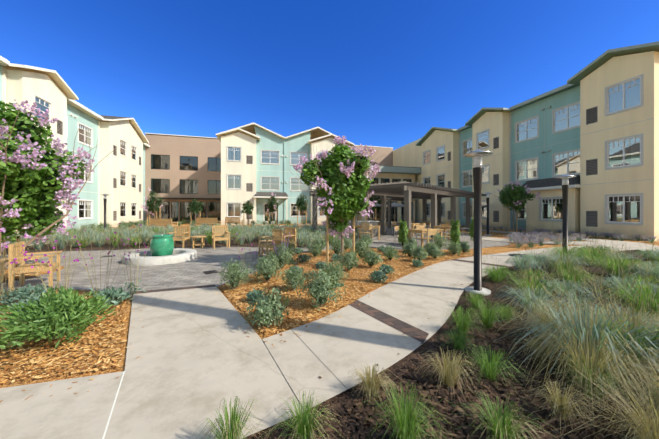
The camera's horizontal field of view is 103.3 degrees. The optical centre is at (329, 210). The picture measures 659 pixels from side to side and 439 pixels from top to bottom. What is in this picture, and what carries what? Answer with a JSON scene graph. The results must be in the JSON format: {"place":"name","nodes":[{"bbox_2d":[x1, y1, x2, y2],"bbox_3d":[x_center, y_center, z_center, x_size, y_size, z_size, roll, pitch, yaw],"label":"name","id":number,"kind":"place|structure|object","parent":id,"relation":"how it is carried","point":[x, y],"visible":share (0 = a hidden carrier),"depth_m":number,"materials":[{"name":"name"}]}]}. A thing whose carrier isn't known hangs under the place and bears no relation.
{"place":"outdoors","nodes":[
{"label":"outdoors","id":0,"kind":"place"},
{"bbox_2d":[0,371,123,438],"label":"path","id":1,"kind":"structure","parent":0,"point":[63,411],"depth_m":2.02,"materials":[{"name":"concrete"}]},
{"bbox_2d":[0,377,117,401],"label":"wood chips","id":2,"kind":"object","parent":1,"relation":"on","point":[52,384],"visible":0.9,"depth_m":2.22,"materials":[{"name":"brown wood"}]},
{"bbox_2d":[25,224,310,245],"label":"path","id":3,"kind":"structure","parent":0,"point":[213,228],"depth_m":22.91,"materials":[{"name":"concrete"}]},
{"bbox_2d":[0,243,357,293],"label":"plaza paving","id":4,"kind":"structure","parent":0,"point":[189,273],"depth_m":6.75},
{"bbox_2d":[1,237,20,256],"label":"chair","id":5,"kind":"object","parent":4,"relation":"on","point":[18,240],"depth_m":8.69,"materials":[{"name":"brown wood"}]},
{"bbox_2d":[0,257,40,282],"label":"side table","id":6,"kind":"object","parent":4,"relation":"on","point":[7,274],"visible":0.33,"depth_m":5.66,"materials":[{"name":"brown wood"}]},
{"bbox_2d":[4,266,63,279],"bbox_3d":[-7.872,1.544,6.417,1.900,0.001,1.900,0,0,-15],"label":"mulch tree pit","id":7,"kind":"object","parent":4,"relation":"on","point":[41,272],"visible":0.2,"depth_m":6.50,"materials":[{"name":"orange wood"}]},
{"bbox_2d":[0,99,114,268],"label":"crape myrtle tree","id":8,"kind":"object","parent":7,"relation":"on","point":[34,173],"visible":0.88,"depth_m":6.55,"materials":[{"name":"green plant"}]},
{"bbox_2d":[8,241,61,290],"bbox_3d":[-6.018,1.102,5.373,0.610,0.920,0.640,0,0,-35],"label":"chair","id":9,"kind":"object","parent":4,"relation":"on","point":[19,247],"visible":0.81,"depth_m":5.26,"materials":[{"name":"brown wood"}]},
{"bbox_2d":[123,248,196,265],"bbox_3d":[-5.329,1.452,8.302,1.960,0.220,1.960,0,0,-15],"label":"fountain ring","id":10,"kind":"object","parent":4,"relation":"on","point":[178,255],"visible":0.77,"depth_m":7.63,"materials":[{"name":"concrete"}]},
{"bbox_2d":[149,234,173,255],"bbox_3d":[-5.329,1.132,8.302,0.670,0.760,0.670,0,0,-15],"label":"fountain urn","id":11,"kind":"object","parent":10,"relation":"on","point":[161,244],"visible":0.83,"depth_m":8.06,"materials":[{"name":"green ceramic"}]},
{"bbox_2d":[101,255,218,273],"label":"drain grates","id":12,"kind":"object","parent":4,"relation":"on","point":[210,272],"visible":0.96,"depth_m":6.59,"materials":[{"name":"grey metal"}]},
{"bbox_2d":[135,284,215,293],"bbox_3d":[-3.029,1.546,5.135,1.480,0.001,0.196,0,0,-20],"label":"paving band","id":13,"kind":"object","parent":4,"relation":"on","point":[172,289],"visible":0.8,"depth_m":5.11,"materials":[{"name":"grey concrete"}]},
{"bbox_2d":[167,226,189,247],"bbox_3d":[-6.205,1.102,10.743,0.640,0.920,0.610,0,0,-5],"label":"chair","id":14,"kind":"object","parent":4,"relation":"on","point":[182,238],"visible":0.9,"depth_m":10.98,"materials":[{"name":"brown wood"}]},
{"bbox_2d":[190,235,205,248],"bbox_3d":[-5.456,1.312,10.859,0.600,0.500,0.600,0,0,-15],"label":"side table","id":15,"kind":"object","parent":4,"relation":"on","point":[194,244],"visible":0.94,"depth_m":10.73,"materials":[{"name":"brown wood"}]},
{"bbox_2d":[212,226,229,248],"bbox_3d":[-4.514,1.102,10.842,0.640,0.920,0.610,0,0,-30],"label":"armchair","id":16,"kind":"object","parent":4,"relation":"on","point":[226,238],"visible":0.98,"depth_m":10.94,"materials":[{"name":"brown wood"}]},
{"bbox_2d":[260,240,274,254],"bbox_3d":[-2.259,1.322,9.399,0.560,0.480,0.560,0,0,-15],"label":"side table","id":17,"kind":"object","parent":4,"relation":"on","point":[263,241],"visible":0.48,"depth_m":9.26,"materials":[{"name":"brown wood"}]},
{"bbox_2d":[257,229,282,257],"bbox_3d":[-2.003,1.102,8.788,0.610,0.920,0.640,0,0,-40],"label":"chair","id":18,"kind":"object","parent":4,"relation":"on","point":[278,234],"visible":0.85,"depth_m":8.82,"materials":[{"name":"brown wood"}]},
{"bbox_2d":[272,227,295,247],"bbox_3d":[-1.668,1.102,9.655,0.640,0.920,0.610,0,0,40],"label":"chair","id":19,"kind":"object","parent":4,"relation":"on","point":[287,230],"visible":0.5,"depth_m":9.78,"materials":[{"name":"brown wood"}]},
{"bbox_2d":[125,287,261,370],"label":"path","id":20,"kind":"structure","parent":0,"point":[164,338],"depth_m":3.47,"materials":[{"name":"concrete"}]},
{"bbox_2d":[105,298,142,366],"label":"wood chips","id":21,"kind":"object","parent":20,"relation":"on","point":[129,329],"visible":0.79,"depth_m":3.10,"materials":[{"name":"brown wood"}]},
{"bbox_2d":[132,247,571,388],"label":"path joints","id":22,"kind":"object","parent":20,"relation":"on","point":[314,353],"visible":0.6,"depth_m":3.22,"materials":[{"name":"beige"}]},
{"bbox_2d":[225,217,242,225],"bbox_3d":[-9.150,1.087,24.999,1.530,0.950,0.630,0,0,10],"label":"bench","id":23,"kind":"object","parent":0,"point":[231,219],"visible":0.98,"depth_m":24.71,"materials":[{"name":"brown wood"}]},
{"bbox_2d":[0,222,658,393],"bbox_3d":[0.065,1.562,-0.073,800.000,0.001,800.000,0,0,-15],"label":"ground","id":24,"kind":"structure","parent":0,"point":[485,251],"depth_m":3.96,"materials":[{"name":"orange wood"}]},
{"bbox_2d":[0,288,133,384],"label":"mulch chips","id":25,"kind":"object","parent":24,"relation":"on","point":[46,362],"visible":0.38,"depth_m":2.82,"materials":[{"name":"orange wood"}]},
{"bbox_2d":[0,223,148,348],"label":"flowering plants","id":26,"kind":"object","parent":24,"relation":"on","point":[45,312],"visible":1,"depth_m":3.15,"materials":[{"name":"green plant"}]},
{"bbox_2d":[0,56,149,235],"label":"building wing","id":27,"kind":"structure","parent":24,"relation":"on","point":[117,176],"depth_m":22.60,"materials":[{"name":"beige paint"}]},
{"bbox_2d":[101,194,107,229],"bbox_3d":[-15.257,0.217,17.722,0.500,2.750,0.500,0,0,-15],"label":"lamp post","id":28,"kind":"object","parent":24,"relation":"on","point":[105,198],"visible":0.71,"depth_m":17.68,"materials":[{"name":"brown metal"}]},
{"bbox_2d":[140,199,161,226],"bbox_3d":[-16.320,0.213,24.002,1.882,2.700,1.160,0,0,-47],"label":"young tree","id":29,"kind":"object","parent":24,"relation":"on","point":[150,212],"visible":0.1,"depth_m":23.90,"materials":[{"name":"brown plant"}]},
{"bbox_2d":[143,188,169,225],"bbox_3d":[-14.340,-0.168,21.438,1.840,3.460,1.834,0,0,42],"label":"young tree","id":30,"kind":"object","parent":24,"relation":"on","point":[154,203],"visible":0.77,"depth_m":21.35,"materials":[{"name":"green plant"}]},
{"bbox_2d":[150,219,177,226],"bbox_3d":[-12.807,1.087,20.166,2.030,0.950,0.630,0,0,13],"label":"bench","id":31,"kind":"object","parent":24,"relation":"on","point":[161,222],"visible":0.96,"depth_m":19.87,"materials":[{"name":"brown wood"}]},
{"bbox_2d":[14,219,325,235],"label":"foundation shrubs","id":32,"kind":"object","parent":24,"relation":"on","point":[122,225],"visible":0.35,"depth_m":25.38,"materials":[{"name":"green plant"}]},
{"bbox_2d":[1,222,368,254],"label":"blue oat grass","id":33,"kind":"structure","parent":24,"relation":"on","point":[305,234],"depth_m":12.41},
{"bbox_2d":[185,199,202,224],"bbox_3d":[-12.267,0.183,23.805,2.000,2.758,1.129,0,0,-15],"label":"young tree","id":34,"kind":"object","parent":24,"relation":"on","point":[194,207],"visible":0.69,"depth_m":23.65,"materials":[{"name":"green plant"}]},
{"bbox_2d":[104,340,300,438],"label":"path junction","id":35,"kind":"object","parent":24,"relation":"on","point":[180,398],"visible":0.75,"depth_m":2.17,"materials":[{"name":"concrete"}]},
{"bbox_2d":[102,371,124,438],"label":"pavement joint","id":36,"kind":"object","parent":35,"relation":"on","point":[103,437],"visible":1,"depth_m":2.02,"materials":[{"name":"white concrete"}]},
{"bbox_2d":[196,218,220,225],"bbox_3d":[-10.483,1.087,22.666,2.030,0.950,0.630,0,0,13],"label":"bench","id":37,"kind":"object","parent":24,"relation":"on","point":[206,221],"visible":0.88,"depth_m":22.43,"materials":[{"name":"brown wood"}]},
{"bbox_2d":[240,200,253,224],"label":"young tree","id":38,"kind":"object","parent":24,"relation":"on","point":[247,208],"visible":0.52,"depth_m":24.65,"materials":[{"name":"green plant"}]},
{"bbox_2d":[145,133,392,221],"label":"apartment building","id":39,"kind":"structure","parent":24,"relation":"on","point":[181,170],"depth_m":34.53,"materials":[{"name":"tan stucco"},{"name":"dark bronze"},{"name":"dark glass"}]},
{"bbox_2d":[267,192,278,225],"bbox_3d":[-5.142,-0.090,23.852,1.200,3.306,1.976,0,0,-15],"label":"young tree","id":40,"kind":"object","parent":24,"relation":"on","point":[272,206],"visible":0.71,"depth_m":23.73,"materials":[{"name":"green plant"}]},
{"bbox_2d":[216,122,353,224],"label":"gabled building","id":41,"kind":"structure","parent":24,"relation":"on","point":[257,160],"depth_m":30.51,"materials":[{"name":"teal paint"}]},
{"bbox_2d":[296,193,307,225],"bbox_3d":[-2.178,-0.071,22.606,1.612,3.266,1.617,0,0,-15],"label":"young tree","id":42,"kind":"object","parent":24,"relation":"on","point":[301,202],"visible":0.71,"depth_m":22.41,"materials":[{"name":"green plant"}]},
{"bbox_2d":[290,136,380,266],"bbox_3d":[0.234,-0.285,7.033,2.466,3.697,2.229,0,0,18],"label":"crape myrtle tree","id":43,"kind":"object","parent":24,"relation":"on","point":[341,175],"visible":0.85,"depth_m":6.75,"materials":[{"name":"green plant"}]},
{"bbox_2d":[217,229,470,326],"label":"shrubs","id":44,"kind":"object","parent":24,"relation":"on","point":[267,310],"visible":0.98,"depth_m":5.57,"materials":[{"name":"green plant"}]},
{"bbox_2d":[221,248,473,335],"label":"mulch chips","id":45,"kind":"object","parent":24,"relation":"on","point":[308,316],"visible":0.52,"depth_m":5.23,"materials":[{"name":"orange wood"}]},
{"bbox_2d":[226,249,464,332],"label":"mulch twigs","id":46,"kind":"object","parent":45,"relation":"on","point":[317,277],"visible":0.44,"depth_m":5.25,"materials":[{"name":"brown wood"}]},
{"bbox_2d":[350,165,420,222],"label":"dining hall","id":47,"kind":"structure","parent":24,"relation":"on","point":[388,174],"depth_m":32.54,"materials":[{"name":"beige paint"}]},
{"bbox_2d":[397,217,473,248],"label":"shrubs","id":48,"kind":"object","parent":24,"relation":"on","point":[454,232],"visible":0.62,"depth_m":10.54,"materials":[{"name":"green leaf"},{"name":"foliage"},{"name":"bark"}]},
{"bbox_2d":[262,245,632,409],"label":"concrete walkway","id":49,"kind":"structure","parent":24,"relation":"on","point":[337,344],"depth_m":3.28,"materials":[{"name":"concrete"}]},
{"bbox_2d":[264,266,431,346],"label":"stray mulch","id":50,"kind":"object","parent":49,"relation":"on","point":[340,316],"visible":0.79,"depth_m":3.54,"materials":[{"name":"brown wood"}]},
{"bbox_2d":[349,259,509,342],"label":"paving branch bands","id":51,"kind":"object","parent":49,"relation":"on","point":[404,327],"visible":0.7,"depth_m":3.63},
{"bbox_2d":[243,250,658,438],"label":"dark mulch bed","id":52,"kind":"object","parent":24,"relation":"on","point":[340,399],"depth_m":2.26,"materials":[{"name":"brown wood"}]},
{"bbox_2d":[190,231,658,438],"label":"grass","id":53,"kind":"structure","parent":52,"relation":"on","point":[608,345],"depth_m":2.38,"materials":[{"name":"green plant"}]},
{"bbox_2d":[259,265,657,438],"bbox_3d":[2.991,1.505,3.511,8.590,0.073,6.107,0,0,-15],"label":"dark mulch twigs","id":54,"kind":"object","parent":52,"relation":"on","point":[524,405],"visible":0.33,"depth_m":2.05,"materials":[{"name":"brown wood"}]},
{"bbox_2d":[463,149,492,295],"bbox_3d":[2.832,0.217,4.983,0.500,2.750,0.500,0,0,-15],"label":"lamp post","id":55,"kind":"object","parent":52,"relation":"on","point":[477,155],"visible":0.94,"depth_m":4.92,"materials":[{"name":"brown metal"}]},
{"bbox_2d":[555,174,575,257],"bbox_3d":[7.521,0.217,8.314,0.500,2.750,0.500,0,0,-15],"label":"lamp post","id":56,"kind":"object","parent":52,"relation":"on","point":[565,183],"visible":0.85,"depth_m":8.26,"materials":[{"name":"brown metal"}]},
{"bbox_2d":[608,270,657,417],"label":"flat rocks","id":57,"kind":"object","parent":52,"relation":"on","point":[637,396],"visible":0.12,"depth_m":2.04,"materials":[{"name":"grey stone"}]},
{"bbox_2d":[484,192,491,235],"bbox_3d":[10.046,0.217,16.538,0.500,2.750,0.500,0,0,-15],"label":"lamp post","id":58,"kind":"object","parent":24,"relation":"on","point":[487,202],"visible":0.96,"depth_m":16.48,"materials":[{"name":"brown metal"}]},
{"bbox_2d":[490,181,540,233],"bbox_3d":[12.809,-0.244,17.892,2.166,3.613,2.863,0,0,-15],"label":"crape myrtle tree","id":59,"kind":"object","parent":24,"relation":"on","point":[513,196],"visible":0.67,"depth_m":17.51,"materials":[{"name":"green plant"}]},
{"bbox_2d":[393,41,658,240],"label":"building wing","id":60,"kind":"structure","parent":24,"relation":"on","point":[593,127],"depth_m":17.05,"materials":[{"name":"beige paint"}]},
{"bbox_2d":[414,221,656,247],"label":"lavender plants","id":61,"kind":"object","parent":24,"relation":"on","point":[537,236],"visible":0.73,"depth_m":13.35,"materials":[{"name":"purple plant"}]},
{"bbox_2d":[482,237,595,244],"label":"path","id":62,"kind":"structure","parent":24,"relation":"on","point":[548,242],"depth_m":12.90,"materials":[{"name":"concrete"}]},
{"bbox_2d":[0,0,658,149],"label":"sky","id":63,"kind":"structure","parent":0,"point":[380,73],"materials":[{"name":"blue"}]},
{"bbox_2d":[386,202,403,206],"bbox_3d":[7.213,0.262,28.826,2.494,2.600,2.494,0,0,-38],"label":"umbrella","id":64,"kind":"object","parent":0,"point":[394,204],"visible":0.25,"depth_m":27.95,"materials":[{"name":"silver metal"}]},
{"bbox_2d":[310,224,510,249],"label":"patio paving","id":65,"kind":"structure","parent":0,"point":[388,238],"depth_m":13.08,"materials":[{"name":"grey concrete"}]},
{"bbox_2d":[347,216,379,235],"bbox_3d":[1.758,0.945,16.143,2.550,1.232,0.950,0,0,-23],"label":"outdoor kitchen counter","id":66,"kind":"object","parent":65,"relation":"on","point":[375,230],"visible":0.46,"depth_m":16.04,"materials":[{"name":"stone"}]},
{"bbox_2d":[358,225,372,239],"bbox_3d":[1.827,1.132,13.229,0.548,0.862,0.608,0,0,-15],"label":"dining chair","id":67,"kind":"object","parent":65,"relation":"on","point":[367,228],"visible":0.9,"depth_m":13.01,"materials":[{"name":"brown wood"}]},
{"bbox_2d":[352,225,379,239],"bbox_3d":[1.994,1.187,14.135,1.250,0.750,0.850,0,0,-20],"label":"dining table","id":68,"kind":"object","parent":65,"relation":"on","point":[361,226],"visible":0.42,"depth_m":13.92,"materials":[{"name":"brown wood"}]},
{"bbox_2d":[366,196,380,220],"bbox_3d":[3.278,0.018,20.716,1.708,3.093,1.555,0,0,38],"label":"young tree","id":69,"kind":"object","parent":65,"relation":"on","point":[372,198],"visible":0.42,"depth_m":20.41,"materials":[{"name":"plant"}]},
{"bbox_2d":[376,200,380,225],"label":"young tree","id":70,"kind":"object","parent":65,"relation":"on","point":[378,202],"visible":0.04,"depth_m":26.64,"materials":[{"name":"brown plant"}]},
{"bbox_2d":[309,181,485,238],"bbox_3d":[5.536,0.109,18.742,7.400,2.905,13.000,0,0,44],"label":"pergola","id":71,"kind":"object","parent":65,"relation":"on","point":[406,192],"visible":0.65,"depth_m":16.42,"materials":[{"name":"grey paint"}]},
{"bbox_2d":[394,226,411,235],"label":"dining chair","id":72,"kind":"object","parent":65,"relation":"on","point":[396,228],"visible":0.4,"depth_m":11.98,"materials":[{"name":"brown wood"}]},
{"bbox_2d":[411,223,418,235],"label":"dining chair","id":73,"kind":"object","parent":65,"relation":"on","point":[413,224],"visible":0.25,"depth_m":15.78,"materials":[{"name":"brown wood"}]},
{"bbox_2d":[416,225,433,241],"bbox_3d":[4.530,1.132,12.421,0.548,0.862,0.608,0,0,-25],"label":"dining chair","id":74,"kind":"object","parent":65,"relation":"on","point":[419,226],"visible":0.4,"depth_m":12.59,"materials":[{"name":"brown wood"}]},
{"bbox_2d":[408,228,442,246],"bbox_3d":[4.187,1.187,11.416,1.250,0.750,0.850,0,0,-27],"label":"dining table","id":75,"kind":"object","parent":65,"relation":"on","point":[422,230],"visible":0.65,"depth_m":11.22,"materials":[{"name":"brown wood"}]},
{"bbox_2d":[417,228,437,243],"bbox_3d":[3.928,1.132,10.486,0.548,0.862,0.608,0,0,-25],"label":"dining chair","id":76,"kind":"object","parent":65,"relation":"on","point":[430,232],"visible":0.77,"depth_m":10.26,"materials":[{"name":"brown wood"}]},
{"bbox_2d":[438,224,450,238],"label":"dining chair","id":77,"kind":"object","parent":65,"relation":"on","point":[446,227],"visible":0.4,"depth_m":13.25,"materials":[{"name":"brown wood"}]},
{"bbox_2d":[433,226,459,240],"bbox_3d":[6.222,1.187,13.837,1.250,0.750,0.850,0,0,-40],"label":"dining table","id":78,"kind":"object","parent":65,"relation":"on","point":[435,227],"visible":0.35,"depth_m":13.62,"materials":[{"name":"brown wood"}]},
{"bbox_2d":[439,227,459,241],"bbox_3d":[5.106,1.132,11.118,0.548,0.862,0.608,0,0,-30],"label":"dining chair","id":79,"kind":"object","parent":65,"relation":"on","point":[446,236],"visible":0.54,"depth_m":11.01,"materials":[{"name":"brown wood"}]},
{"bbox_2d":[459,228,470,240],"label":"dining chair","id":80,"kind":"object","parent":65,"relation":"on","point":[462,232],"visible":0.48,"depth_m":13.44,"materials":[{"name":"brown metal"}]},
{"bbox_2d":[482,229,658,251],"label":"path","id":81,"kind":"structure","parent":0,"point":[635,245],"depth_m":11.78,"materials":[{"name":"beige concrete"}]}
]}

